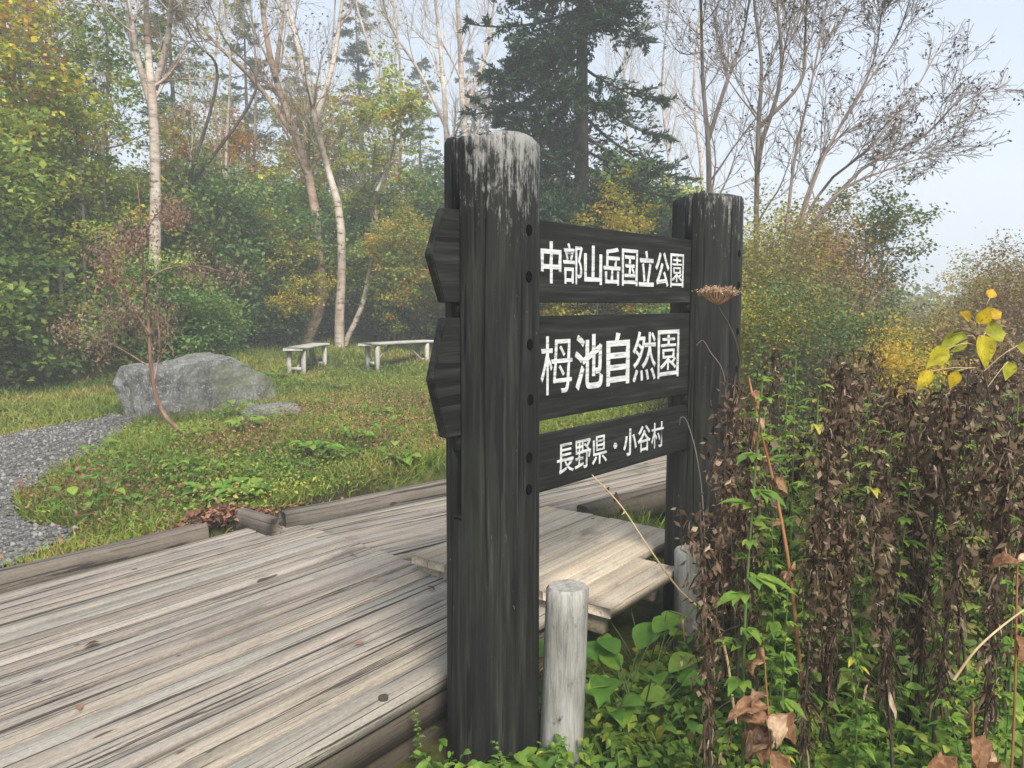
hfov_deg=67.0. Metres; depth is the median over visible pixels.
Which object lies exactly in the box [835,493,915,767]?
dry stalk
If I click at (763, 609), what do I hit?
green weed
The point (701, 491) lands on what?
hooked stem
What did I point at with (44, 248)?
shrub
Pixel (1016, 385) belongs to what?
dry stalk
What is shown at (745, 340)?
bush
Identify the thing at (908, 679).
green weed
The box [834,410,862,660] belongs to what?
green weed
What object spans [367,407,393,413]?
broad leaf plant
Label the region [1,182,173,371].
shrub
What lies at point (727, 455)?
hooked stem
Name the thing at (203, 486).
broad leaf plant
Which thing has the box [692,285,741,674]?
dried umbel
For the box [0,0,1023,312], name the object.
sky
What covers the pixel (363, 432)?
broad leaf plant
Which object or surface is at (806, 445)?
green weed
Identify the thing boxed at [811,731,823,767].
green weed
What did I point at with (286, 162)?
maple tree
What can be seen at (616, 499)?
straw stalk
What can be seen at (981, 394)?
dry stalk
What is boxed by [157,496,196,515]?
broad leaf plant
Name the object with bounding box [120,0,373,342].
birch tree
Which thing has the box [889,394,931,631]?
dry stalk
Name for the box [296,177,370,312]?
shrub
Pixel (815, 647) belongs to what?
green weed
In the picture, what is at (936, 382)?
green weed
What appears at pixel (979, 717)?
green weed
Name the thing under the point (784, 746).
green weed
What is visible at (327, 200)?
shrub
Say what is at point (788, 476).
dry stalk
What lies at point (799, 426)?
green weed
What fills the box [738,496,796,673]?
green weed
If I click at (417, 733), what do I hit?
green weed
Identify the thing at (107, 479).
broad leaf plant
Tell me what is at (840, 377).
dry stalk
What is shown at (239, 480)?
broad leaf plant
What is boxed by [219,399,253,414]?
broad leaf plant
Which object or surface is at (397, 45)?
birch tree
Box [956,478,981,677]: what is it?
dry stalk
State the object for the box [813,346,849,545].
dry stalk
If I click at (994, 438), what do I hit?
green weed
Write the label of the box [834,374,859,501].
dry stalk
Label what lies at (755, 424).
dry stalk
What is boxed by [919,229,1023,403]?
bush
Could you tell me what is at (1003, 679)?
green weed
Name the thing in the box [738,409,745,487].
green weed
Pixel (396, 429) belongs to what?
broad leaf plant
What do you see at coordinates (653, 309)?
shrub
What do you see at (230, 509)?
leaf litter
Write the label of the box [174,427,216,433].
broad leaf plant
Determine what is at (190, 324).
shrub
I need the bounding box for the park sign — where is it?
[425,131,743,767]
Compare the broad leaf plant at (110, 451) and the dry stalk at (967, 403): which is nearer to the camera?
the dry stalk at (967, 403)
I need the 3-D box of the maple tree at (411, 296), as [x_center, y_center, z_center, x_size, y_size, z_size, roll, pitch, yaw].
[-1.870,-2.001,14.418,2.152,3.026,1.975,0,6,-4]
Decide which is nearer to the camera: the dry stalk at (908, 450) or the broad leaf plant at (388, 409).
the dry stalk at (908, 450)
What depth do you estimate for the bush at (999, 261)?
10.79 m
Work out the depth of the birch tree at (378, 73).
24.46 m
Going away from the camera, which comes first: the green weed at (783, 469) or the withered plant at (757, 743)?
the withered plant at (757, 743)
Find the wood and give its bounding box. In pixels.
[95,142,1023,349]
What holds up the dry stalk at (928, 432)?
on the ground at (640, 610)
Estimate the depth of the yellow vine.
2.10 m
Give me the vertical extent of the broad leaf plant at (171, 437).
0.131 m
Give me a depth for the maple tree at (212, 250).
13.10 m
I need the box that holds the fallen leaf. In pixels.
[75,704,82,709]
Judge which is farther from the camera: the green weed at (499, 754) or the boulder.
the boulder
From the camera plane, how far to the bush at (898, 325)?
9.05 m
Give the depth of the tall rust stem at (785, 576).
2.07 m
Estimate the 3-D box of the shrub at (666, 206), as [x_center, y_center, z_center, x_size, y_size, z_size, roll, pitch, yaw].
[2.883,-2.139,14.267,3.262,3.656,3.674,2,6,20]
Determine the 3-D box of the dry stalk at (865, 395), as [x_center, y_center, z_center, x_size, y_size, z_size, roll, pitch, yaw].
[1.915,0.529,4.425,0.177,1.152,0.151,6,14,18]
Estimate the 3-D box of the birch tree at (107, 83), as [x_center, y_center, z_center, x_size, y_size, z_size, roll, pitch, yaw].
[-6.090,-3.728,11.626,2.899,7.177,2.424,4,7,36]
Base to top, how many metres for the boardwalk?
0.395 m
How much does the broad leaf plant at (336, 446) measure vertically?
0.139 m
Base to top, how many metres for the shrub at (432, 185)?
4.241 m
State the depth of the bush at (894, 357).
6.31 m
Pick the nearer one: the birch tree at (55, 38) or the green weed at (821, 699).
the green weed at (821, 699)
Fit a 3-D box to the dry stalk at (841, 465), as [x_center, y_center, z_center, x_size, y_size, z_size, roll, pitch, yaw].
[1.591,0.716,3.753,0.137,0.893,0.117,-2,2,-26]
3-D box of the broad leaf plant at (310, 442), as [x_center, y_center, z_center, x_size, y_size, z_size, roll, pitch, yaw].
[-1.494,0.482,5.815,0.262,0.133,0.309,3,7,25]
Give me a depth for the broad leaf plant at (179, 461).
5.36 m
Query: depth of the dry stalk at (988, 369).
4.60 m
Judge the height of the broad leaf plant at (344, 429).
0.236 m
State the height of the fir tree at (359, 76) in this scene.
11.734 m
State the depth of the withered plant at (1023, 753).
1.27 m
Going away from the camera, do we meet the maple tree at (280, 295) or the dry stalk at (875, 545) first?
the dry stalk at (875, 545)
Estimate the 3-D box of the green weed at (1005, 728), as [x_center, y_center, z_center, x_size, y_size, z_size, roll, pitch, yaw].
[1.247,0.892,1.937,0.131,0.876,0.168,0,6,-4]
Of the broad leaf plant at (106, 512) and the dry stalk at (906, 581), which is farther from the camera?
the broad leaf plant at (106, 512)
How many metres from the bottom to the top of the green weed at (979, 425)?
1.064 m
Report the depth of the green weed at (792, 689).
2.20 m
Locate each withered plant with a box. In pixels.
[725,647,796,767]
[744,715,792,767]
[928,752,957,767]
[970,700,1006,767]
[990,551,1023,767]
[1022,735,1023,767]
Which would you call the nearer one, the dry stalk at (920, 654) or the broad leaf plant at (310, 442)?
the dry stalk at (920, 654)
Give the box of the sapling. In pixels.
[28,181,254,435]
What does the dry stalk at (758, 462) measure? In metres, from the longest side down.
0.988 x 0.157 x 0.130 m
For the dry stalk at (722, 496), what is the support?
on the ground at (640, 610)
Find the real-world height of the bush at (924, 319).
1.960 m
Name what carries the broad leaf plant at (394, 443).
on the ground at (640, 610)
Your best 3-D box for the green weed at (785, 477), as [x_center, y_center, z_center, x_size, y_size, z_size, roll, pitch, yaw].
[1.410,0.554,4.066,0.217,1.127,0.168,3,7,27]
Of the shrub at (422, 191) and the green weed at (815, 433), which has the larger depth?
the shrub at (422, 191)
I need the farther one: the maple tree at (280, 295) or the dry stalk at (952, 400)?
the maple tree at (280, 295)
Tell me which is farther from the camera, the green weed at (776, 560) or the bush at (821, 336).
the bush at (821, 336)
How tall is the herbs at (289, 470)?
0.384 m
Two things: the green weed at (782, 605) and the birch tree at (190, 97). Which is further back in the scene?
the birch tree at (190, 97)
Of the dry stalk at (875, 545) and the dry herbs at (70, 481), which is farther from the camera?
the dry herbs at (70, 481)
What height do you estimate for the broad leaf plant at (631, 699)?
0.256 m
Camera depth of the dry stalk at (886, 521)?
2.26 m
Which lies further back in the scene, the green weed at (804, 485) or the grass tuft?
the grass tuft
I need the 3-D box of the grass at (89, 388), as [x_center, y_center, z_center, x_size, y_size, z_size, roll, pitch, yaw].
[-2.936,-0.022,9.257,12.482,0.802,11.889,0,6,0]
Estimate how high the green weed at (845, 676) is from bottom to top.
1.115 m
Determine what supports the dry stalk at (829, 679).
on the ground at (640, 610)
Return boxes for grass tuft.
[547,493,664,563]
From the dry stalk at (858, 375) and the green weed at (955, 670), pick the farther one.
the dry stalk at (858, 375)
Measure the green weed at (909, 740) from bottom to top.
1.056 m
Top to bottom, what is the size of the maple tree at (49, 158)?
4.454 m
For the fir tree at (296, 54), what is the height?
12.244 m
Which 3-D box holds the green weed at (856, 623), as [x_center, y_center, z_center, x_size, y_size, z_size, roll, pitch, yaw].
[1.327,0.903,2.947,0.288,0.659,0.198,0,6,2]
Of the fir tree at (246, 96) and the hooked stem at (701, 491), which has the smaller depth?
the hooked stem at (701, 491)
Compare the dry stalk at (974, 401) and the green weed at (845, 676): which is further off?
the dry stalk at (974, 401)
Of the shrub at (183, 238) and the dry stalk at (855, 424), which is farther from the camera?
the shrub at (183, 238)
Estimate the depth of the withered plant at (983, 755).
1.35 m
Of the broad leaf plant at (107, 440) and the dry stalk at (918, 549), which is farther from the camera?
the broad leaf plant at (107, 440)
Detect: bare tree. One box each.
[119,0,280,291]
[640,0,820,192]
[680,0,888,296]
[741,0,1023,412]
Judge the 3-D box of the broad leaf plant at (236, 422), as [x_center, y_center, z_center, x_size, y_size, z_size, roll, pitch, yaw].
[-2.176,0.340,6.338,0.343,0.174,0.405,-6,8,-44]
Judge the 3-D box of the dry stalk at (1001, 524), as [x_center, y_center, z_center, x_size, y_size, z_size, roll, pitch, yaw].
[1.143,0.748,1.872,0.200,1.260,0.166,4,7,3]
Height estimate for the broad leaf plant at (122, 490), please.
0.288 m
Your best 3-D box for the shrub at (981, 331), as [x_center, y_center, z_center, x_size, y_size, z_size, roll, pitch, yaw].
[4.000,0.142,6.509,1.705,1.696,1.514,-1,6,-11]
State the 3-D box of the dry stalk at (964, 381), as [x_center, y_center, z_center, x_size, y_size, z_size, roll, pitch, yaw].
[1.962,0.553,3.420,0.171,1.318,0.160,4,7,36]
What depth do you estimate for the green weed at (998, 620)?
2.88 m
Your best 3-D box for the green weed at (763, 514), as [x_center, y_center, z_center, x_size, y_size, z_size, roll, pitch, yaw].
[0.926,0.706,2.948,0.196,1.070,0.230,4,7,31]
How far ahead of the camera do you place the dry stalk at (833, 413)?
2.61 m
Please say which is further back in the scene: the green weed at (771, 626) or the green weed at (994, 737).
the green weed at (771, 626)
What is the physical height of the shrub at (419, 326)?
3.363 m
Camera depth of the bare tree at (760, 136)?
9.04 m
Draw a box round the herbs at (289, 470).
[4,367,666,561]
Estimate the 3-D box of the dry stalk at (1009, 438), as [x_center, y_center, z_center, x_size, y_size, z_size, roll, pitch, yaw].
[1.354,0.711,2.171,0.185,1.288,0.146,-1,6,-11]
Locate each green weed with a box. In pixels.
[409,710,424,761]
[491,741,506,767]
[553,736,566,767]
[705,376,797,767]
[728,429,777,647]
[730,411,804,718]
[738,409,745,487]
[738,484,776,723]
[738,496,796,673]
[746,633,800,767]
[747,573,796,656]
[750,333,771,485]
[750,355,814,712]
[750,604,783,694]
[754,373,802,642]
[757,518,788,750]
[764,350,776,522]
[766,588,806,761]
[768,383,797,564]
[771,522,795,693]
[774,580,816,767]
[775,429,790,523]
[776,384,849,694]
[778,621,802,693]
[780,421,808,529]
[781,446,834,764]
[781,738,795,763]
[784,483,846,764]
[784,595,814,767]
[786,416,820,513]
[786,630,813,686]
[787,405,827,687]
[788,426,812,546]
[789,368,837,621]
[793,410,807,554]
[811,600,842,702]
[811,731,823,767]
[822,449,887,751]
[822,496,875,635]
[830,643,870,767]
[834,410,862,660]
[836,393,878,589]
[836,542,883,696]
[837,614,880,718]
[838,404,882,590]
[838,631,876,767]
[842,546,882,707]
[845,430,909,743]
[855,700,894,767]
[857,729,875,767]
[859,388,928,675]
[868,468,929,765]
[897,614,937,713]
[900,435,948,690]
[910,607,955,767]
[911,672,985,766]
[912,444,987,753]
[918,485,943,610]
[919,377,946,509]
[920,375,943,562]
[923,409,983,721]
[926,699,970,767]
[929,433,1001,646]
[942,411,998,622]
[943,456,1012,727]
[958,670,991,761]
[960,394,1023,743]
[963,402,987,563]
[964,706,991,740]
[969,515,1014,646]
[969,554,1022,672]
[980,381,1016,581]
[987,679,1020,767]
[987,733,1011,758]
[992,570,1023,767]
[993,581,1022,706]
[1008,630,1023,705]
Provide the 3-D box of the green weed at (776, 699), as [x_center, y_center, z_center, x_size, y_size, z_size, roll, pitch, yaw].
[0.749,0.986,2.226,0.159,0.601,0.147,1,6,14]
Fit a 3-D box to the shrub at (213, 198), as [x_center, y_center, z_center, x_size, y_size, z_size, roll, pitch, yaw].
[-5.418,-2.206,13.722,3.459,3.751,3.553,-4,7,-37]
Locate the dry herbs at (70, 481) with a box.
[0,338,663,558]
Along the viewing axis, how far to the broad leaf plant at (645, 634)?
2.73 m
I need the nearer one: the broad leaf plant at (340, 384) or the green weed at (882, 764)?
the green weed at (882, 764)
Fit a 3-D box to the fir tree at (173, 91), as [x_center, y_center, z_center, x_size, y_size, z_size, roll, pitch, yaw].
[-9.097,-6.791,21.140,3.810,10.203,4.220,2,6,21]
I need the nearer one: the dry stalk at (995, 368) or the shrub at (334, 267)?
the dry stalk at (995, 368)
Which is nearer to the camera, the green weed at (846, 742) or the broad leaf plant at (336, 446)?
the green weed at (846, 742)
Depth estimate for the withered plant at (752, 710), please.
1.85 m
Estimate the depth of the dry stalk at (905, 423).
3.47 m
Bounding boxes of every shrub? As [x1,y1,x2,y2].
[0,99,89,388]
[0,169,133,384]
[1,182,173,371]
[16,151,140,308]
[35,141,215,362]
[69,239,258,384]
[96,142,302,352]
[113,185,241,306]
[165,162,341,346]
[229,194,364,340]
[283,178,397,332]
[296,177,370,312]
[304,181,435,340]
[335,190,444,345]
[386,153,549,331]
[390,182,443,212]
[539,143,720,315]
[592,171,700,220]
[611,172,749,308]
[625,230,822,399]
[778,289,956,442]
[863,300,1023,474]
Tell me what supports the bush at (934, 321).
on the ground at (640, 610)
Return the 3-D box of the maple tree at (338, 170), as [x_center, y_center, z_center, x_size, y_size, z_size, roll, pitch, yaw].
[-3.612,-3.957,16.718,3.974,6.125,3.290,2,6,15]
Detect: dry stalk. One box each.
[664,502,736,767]
[681,439,747,767]
[703,365,758,727]
[718,411,778,766]
[728,463,774,691]
[730,497,750,650]
[739,410,785,556]
[752,444,776,568]
[754,340,794,572]
[767,423,784,487]
[768,429,819,607]
[770,438,789,534]
[775,397,805,546]
[786,425,801,506]
[786,494,844,767]
[796,407,868,743]
[801,351,870,745]
[801,379,859,714]
[802,431,853,758]
[805,359,840,637]
[811,492,872,746]
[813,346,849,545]
[818,345,876,696]
[819,497,849,715]
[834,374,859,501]
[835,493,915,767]
[839,455,846,545]
[841,379,870,506]
[845,378,870,499]
[849,424,890,592]
[852,388,889,603]
[853,430,877,541]
[856,454,919,761]
[857,338,888,483]
[858,365,914,649]
[859,442,867,515]
[862,383,883,511]
[869,472,918,717]
[877,395,905,558]
[879,442,938,701]
[881,376,947,749]
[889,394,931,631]
[892,475,921,655]
[895,384,980,758]
[895,389,924,584]
[903,389,961,723]
[903,395,957,651]
[912,450,981,748]
[915,389,943,531]
[917,403,1023,759]
[920,357,1000,737]
[923,376,971,460]
[931,382,956,573]
[945,360,983,608]
[946,377,982,557]
[948,437,1023,764]
[955,395,989,621]
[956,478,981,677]
[965,410,1023,724]
[965,508,1008,734]
[966,364,993,475]
[974,359,997,461]
[977,363,1019,589]
[990,344,1023,455]
[991,340,1023,525]
[993,387,1023,761]
[1003,448,1023,672]
[1011,406,1023,620]
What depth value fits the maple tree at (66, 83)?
9.98 m
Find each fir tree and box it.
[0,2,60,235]
[122,0,233,209]
[210,0,281,254]
[271,35,330,196]
[323,0,409,259]
[386,54,443,201]
[450,45,491,137]
[456,0,705,314]
[490,33,535,132]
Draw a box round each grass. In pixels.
[0,337,667,567]
[484,458,1022,767]
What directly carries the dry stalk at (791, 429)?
on the ground at (640, 610)
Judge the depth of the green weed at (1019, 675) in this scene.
2.31 m
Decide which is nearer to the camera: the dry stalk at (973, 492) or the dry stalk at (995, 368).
the dry stalk at (973, 492)
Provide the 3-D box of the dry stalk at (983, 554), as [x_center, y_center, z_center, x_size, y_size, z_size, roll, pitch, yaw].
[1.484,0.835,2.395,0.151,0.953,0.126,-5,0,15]
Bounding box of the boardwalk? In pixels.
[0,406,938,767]
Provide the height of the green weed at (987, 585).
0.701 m
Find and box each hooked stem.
[679,417,706,631]
[696,340,735,637]
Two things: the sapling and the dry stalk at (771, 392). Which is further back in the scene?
the sapling
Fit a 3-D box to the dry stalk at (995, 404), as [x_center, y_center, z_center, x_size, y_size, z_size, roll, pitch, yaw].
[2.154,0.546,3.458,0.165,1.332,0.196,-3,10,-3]
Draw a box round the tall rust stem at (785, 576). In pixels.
[740,377,806,714]
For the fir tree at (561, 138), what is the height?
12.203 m
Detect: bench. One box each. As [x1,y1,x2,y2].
[283,343,328,376]
[358,340,433,371]
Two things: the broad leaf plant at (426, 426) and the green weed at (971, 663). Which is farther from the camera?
the broad leaf plant at (426, 426)
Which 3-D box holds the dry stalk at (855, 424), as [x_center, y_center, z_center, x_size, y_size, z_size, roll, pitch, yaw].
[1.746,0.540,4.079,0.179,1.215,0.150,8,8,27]
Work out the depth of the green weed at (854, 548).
3.14 m
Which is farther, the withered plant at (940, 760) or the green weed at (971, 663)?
the green weed at (971, 663)
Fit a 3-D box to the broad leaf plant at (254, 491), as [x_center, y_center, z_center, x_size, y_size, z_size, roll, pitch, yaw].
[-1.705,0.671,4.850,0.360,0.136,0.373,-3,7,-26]
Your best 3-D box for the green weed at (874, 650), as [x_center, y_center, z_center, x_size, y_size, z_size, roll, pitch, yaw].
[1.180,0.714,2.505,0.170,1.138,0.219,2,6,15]
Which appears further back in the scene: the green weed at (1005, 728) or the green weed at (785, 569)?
the green weed at (785, 569)
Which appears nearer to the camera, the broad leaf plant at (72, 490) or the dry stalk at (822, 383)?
the dry stalk at (822, 383)
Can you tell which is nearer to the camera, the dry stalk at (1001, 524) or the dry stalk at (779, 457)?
the dry stalk at (1001, 524)
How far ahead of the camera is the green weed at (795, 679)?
2.37 m
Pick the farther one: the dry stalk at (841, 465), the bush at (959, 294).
the bush at (959, 294)
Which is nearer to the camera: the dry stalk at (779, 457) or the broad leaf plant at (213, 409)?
the dry stalk at (779, 457)
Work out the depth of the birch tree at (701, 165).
21.21 m
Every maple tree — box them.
[0,0,122,226]
[0,0,186,363]
[0,0,192,287]
[0,66,176,380]
[141,98,284,251]
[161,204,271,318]
[196,124,323,255]
[214,184,339,346]
[261,38,430,332]
[350,191,444,348]
[539,165,664,315]
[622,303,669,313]
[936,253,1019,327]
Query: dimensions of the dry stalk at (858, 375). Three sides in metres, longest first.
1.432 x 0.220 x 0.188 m
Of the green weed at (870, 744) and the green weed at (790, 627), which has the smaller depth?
the green weed at (870, 744)
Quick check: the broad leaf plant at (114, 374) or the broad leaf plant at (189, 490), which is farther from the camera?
the broad leaf plant at (114, 374)
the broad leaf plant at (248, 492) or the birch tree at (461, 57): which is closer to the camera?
the broad leaf plant at (248, 492)
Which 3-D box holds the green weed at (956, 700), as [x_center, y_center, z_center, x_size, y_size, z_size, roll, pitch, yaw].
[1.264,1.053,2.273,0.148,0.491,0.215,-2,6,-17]
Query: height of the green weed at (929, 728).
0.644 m
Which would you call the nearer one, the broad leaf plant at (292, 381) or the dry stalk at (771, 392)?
the dry stalk at (771, 392)
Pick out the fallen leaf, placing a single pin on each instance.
(79, 706)
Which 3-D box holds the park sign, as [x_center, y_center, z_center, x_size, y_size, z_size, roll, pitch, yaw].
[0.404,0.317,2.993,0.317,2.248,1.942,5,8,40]
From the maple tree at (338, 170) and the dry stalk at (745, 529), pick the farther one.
the maple tree at (338, 170)
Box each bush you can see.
[720,164,871,406]
[738,247,918,490]
[738,272,835,454]
[740,193,873,430]
[742,192,930,416]
[803,316,982,483]
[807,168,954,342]
[834,299,939,350]
[866,310,1022,439]
[885,301,971,381]
[911,245,1023,384]
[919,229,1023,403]
[946,235,1023,384]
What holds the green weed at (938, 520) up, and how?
on the ground at (640, 610)
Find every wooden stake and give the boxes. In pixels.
[539,579,588,767]
[673,545,703,657]
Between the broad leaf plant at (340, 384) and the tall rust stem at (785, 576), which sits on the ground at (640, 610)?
the broad leaf plant at (340, 384)
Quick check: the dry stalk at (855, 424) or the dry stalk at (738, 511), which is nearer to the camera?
the dry stalk at (738, 511)
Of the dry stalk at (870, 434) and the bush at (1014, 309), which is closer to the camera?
the dry stalk at (870, 434)
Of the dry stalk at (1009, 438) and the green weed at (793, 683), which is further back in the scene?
the green weed at (793, 683)
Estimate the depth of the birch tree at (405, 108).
14.19 m
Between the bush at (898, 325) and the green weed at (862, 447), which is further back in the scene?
the bush at (898, 325)
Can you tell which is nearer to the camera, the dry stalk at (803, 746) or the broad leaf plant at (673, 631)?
the dry stalk at (803, 746)
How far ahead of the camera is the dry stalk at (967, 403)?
2.39 m
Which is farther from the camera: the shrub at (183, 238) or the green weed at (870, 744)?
the shrub at (183, 238)
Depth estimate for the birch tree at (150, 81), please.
10.02 m
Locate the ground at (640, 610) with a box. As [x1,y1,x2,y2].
[0,302,1022,767]
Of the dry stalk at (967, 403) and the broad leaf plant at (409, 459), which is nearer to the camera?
the dry stalk at (967, 403)
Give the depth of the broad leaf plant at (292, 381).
10.16 m
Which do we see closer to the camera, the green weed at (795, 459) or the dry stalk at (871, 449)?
the dry stalk at (871, 449)
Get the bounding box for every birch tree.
[0,0,100,379]
[0,0,236,362]
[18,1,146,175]
[36,0,158,359]
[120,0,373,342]
[141,2,238,217]
[167,0,260,344]
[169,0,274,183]
[196,0,288,185]
[257,0,369,347]
[272,0,364,188]
[336,67,439,345]
[337,0,491,142]
[338,0,427,204]
[356,0,449,204]
[412,0,511,135]
[592,0,698,170]
[620,0,735,192]
[626,0,708,187]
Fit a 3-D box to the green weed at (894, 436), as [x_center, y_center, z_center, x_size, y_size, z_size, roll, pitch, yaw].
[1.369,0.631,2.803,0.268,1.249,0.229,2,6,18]
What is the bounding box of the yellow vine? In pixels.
[916,289,1023,739]
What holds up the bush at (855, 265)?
on the ground at (640, 610)
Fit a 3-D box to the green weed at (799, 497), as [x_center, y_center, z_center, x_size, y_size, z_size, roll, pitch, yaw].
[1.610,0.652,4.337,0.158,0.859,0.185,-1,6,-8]
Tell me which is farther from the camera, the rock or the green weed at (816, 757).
the rock
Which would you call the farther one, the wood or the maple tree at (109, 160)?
the wood
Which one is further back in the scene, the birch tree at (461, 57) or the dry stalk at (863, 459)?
the birch tree at (461, 57)
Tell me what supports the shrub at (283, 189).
on the ground at (640, 610)
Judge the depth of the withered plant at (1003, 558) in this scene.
1.61 m
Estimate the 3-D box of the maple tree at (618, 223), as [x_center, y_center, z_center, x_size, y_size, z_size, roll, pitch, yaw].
[1.222,-1.641,11.772,2.201,3.372,2.398,-1,6,-12]
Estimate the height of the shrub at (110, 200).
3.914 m
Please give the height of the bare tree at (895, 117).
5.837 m
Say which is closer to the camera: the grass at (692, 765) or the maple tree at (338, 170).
the grass at (692, 765)
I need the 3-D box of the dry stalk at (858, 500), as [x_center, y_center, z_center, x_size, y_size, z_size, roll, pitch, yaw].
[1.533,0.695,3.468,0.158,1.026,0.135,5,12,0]
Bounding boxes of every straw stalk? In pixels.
[592,475,736,723]
[952,609,1023,679]
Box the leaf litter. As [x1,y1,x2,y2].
[93,497,343,546]
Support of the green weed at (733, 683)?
on the ground at (640, 610)
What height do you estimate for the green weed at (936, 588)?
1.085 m
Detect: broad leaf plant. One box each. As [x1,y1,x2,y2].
[44,486,112,525]
[61,464,136,503]
[76,439,120,453]
[78,475,136,490]
[81,498,119,524]
[89,393,107,402]
[89,450,124,461]
[96,372,116,385]
[116,493,150,505]
[150,434,174,445]
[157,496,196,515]
[159,457,201,468]
[162,465,197,482]
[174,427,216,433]
[181,481,222,498]
[182,460,225,485]
[183,480,231,502]
[202,496,243,504]
[209,408,230,420]
[210,477,272,500]
[214,478,257,500]
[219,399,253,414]
[223,412,268,431]
[231,480,274,501]
[261,366,288,377]
[278,376,303,384]
[288,440,329,455]
[297,442,345,458]
[329,448,359,458]
[330,382,352,388]
[336,420,379,448]
[341,429,366,438]
[353,404,386,411]
[363,448,388,458]
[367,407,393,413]
[369,416,406,445]
[372,424,419,460]
[382,451,421,465]
[420,423,437,433]
[539,615,702,728]
[539,675,644,742]
[585,611,713,730]
[596,600,713,675]
[784,619,878,705]
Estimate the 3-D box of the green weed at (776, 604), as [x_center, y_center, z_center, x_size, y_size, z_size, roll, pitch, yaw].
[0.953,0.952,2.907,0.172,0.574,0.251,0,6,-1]
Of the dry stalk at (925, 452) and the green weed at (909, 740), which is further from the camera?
the dry stalk at (925, 452)
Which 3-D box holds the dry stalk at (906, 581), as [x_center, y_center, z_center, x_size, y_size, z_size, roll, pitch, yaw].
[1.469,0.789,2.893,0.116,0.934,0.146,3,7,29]
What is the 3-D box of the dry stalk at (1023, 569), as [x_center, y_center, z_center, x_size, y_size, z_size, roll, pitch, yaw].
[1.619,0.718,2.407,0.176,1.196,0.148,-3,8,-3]
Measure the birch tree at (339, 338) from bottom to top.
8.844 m
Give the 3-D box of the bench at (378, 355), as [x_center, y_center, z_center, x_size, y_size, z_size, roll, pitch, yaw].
[-1.871,-0.416,12.723,0.304,0.572,1.450,5,7,37]
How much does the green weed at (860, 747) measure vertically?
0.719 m
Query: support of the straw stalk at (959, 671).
on the ground at (640, 610)
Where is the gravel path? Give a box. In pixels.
[0,414,137,564]
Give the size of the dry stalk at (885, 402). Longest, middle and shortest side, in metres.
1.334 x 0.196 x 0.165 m
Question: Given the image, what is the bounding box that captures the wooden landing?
[412,506,673,633]
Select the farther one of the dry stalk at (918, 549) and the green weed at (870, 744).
the dry stalk at (918, 549)
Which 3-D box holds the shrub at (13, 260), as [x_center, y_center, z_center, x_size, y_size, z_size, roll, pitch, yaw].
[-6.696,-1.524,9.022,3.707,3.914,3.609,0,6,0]
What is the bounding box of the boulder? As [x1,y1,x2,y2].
[112,352,276,419]
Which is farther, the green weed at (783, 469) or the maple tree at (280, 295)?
the maple tree at (280, 295)
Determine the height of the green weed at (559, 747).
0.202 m
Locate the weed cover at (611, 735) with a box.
[413,431,1023,767]
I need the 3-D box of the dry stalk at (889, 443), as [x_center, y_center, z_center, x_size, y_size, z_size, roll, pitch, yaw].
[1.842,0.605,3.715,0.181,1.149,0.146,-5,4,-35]
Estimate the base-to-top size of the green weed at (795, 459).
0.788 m
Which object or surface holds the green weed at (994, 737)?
on the ground at (640, 610)
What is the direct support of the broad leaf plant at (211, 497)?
on the ground at (640, 610)
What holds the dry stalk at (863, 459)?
on the ground at (640, 610)
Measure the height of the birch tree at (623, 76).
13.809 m
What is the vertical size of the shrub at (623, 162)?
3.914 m
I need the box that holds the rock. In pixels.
[241,402,300,417]
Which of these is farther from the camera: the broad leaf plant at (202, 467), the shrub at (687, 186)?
the shrub at (687, 186)
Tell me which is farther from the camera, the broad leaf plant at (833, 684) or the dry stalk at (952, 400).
the dry stalk at (952, 400)
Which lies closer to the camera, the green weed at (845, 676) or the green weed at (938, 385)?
the green weed at (845, 676)
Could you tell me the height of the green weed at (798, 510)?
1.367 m
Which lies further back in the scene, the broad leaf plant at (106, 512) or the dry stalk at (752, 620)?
the broad leaf plant at (106, 512)
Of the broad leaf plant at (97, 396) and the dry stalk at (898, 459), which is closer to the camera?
the dry stalk at (898, 459)
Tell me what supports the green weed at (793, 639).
on the ground at (640, 610)
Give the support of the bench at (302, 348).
on the ground at (640, 610)
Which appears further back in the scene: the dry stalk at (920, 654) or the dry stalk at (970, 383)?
the dry stalk at (970, 383)
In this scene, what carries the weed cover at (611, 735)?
on the ground at (640, 610)
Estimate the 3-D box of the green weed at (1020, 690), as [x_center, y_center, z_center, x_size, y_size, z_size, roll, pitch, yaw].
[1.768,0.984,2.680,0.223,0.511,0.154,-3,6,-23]
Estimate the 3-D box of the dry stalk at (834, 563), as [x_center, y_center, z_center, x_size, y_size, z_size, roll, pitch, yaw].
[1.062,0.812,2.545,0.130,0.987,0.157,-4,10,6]
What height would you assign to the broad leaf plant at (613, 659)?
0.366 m
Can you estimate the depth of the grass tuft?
4.57 m
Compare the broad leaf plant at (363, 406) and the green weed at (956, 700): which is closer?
the green weed at (956, 700)
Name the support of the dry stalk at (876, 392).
on the ground at (640, 610)
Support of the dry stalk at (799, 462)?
on the ground at (640, 610)
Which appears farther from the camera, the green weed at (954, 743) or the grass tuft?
the grass tuft
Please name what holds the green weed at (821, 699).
on the ground at (640, 610)
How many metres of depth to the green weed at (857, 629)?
2.62 m
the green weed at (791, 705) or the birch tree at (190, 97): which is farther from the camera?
the birch tree at (190, 97)
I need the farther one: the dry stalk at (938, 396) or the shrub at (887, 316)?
the shrub at (887, 316)
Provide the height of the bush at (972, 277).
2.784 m

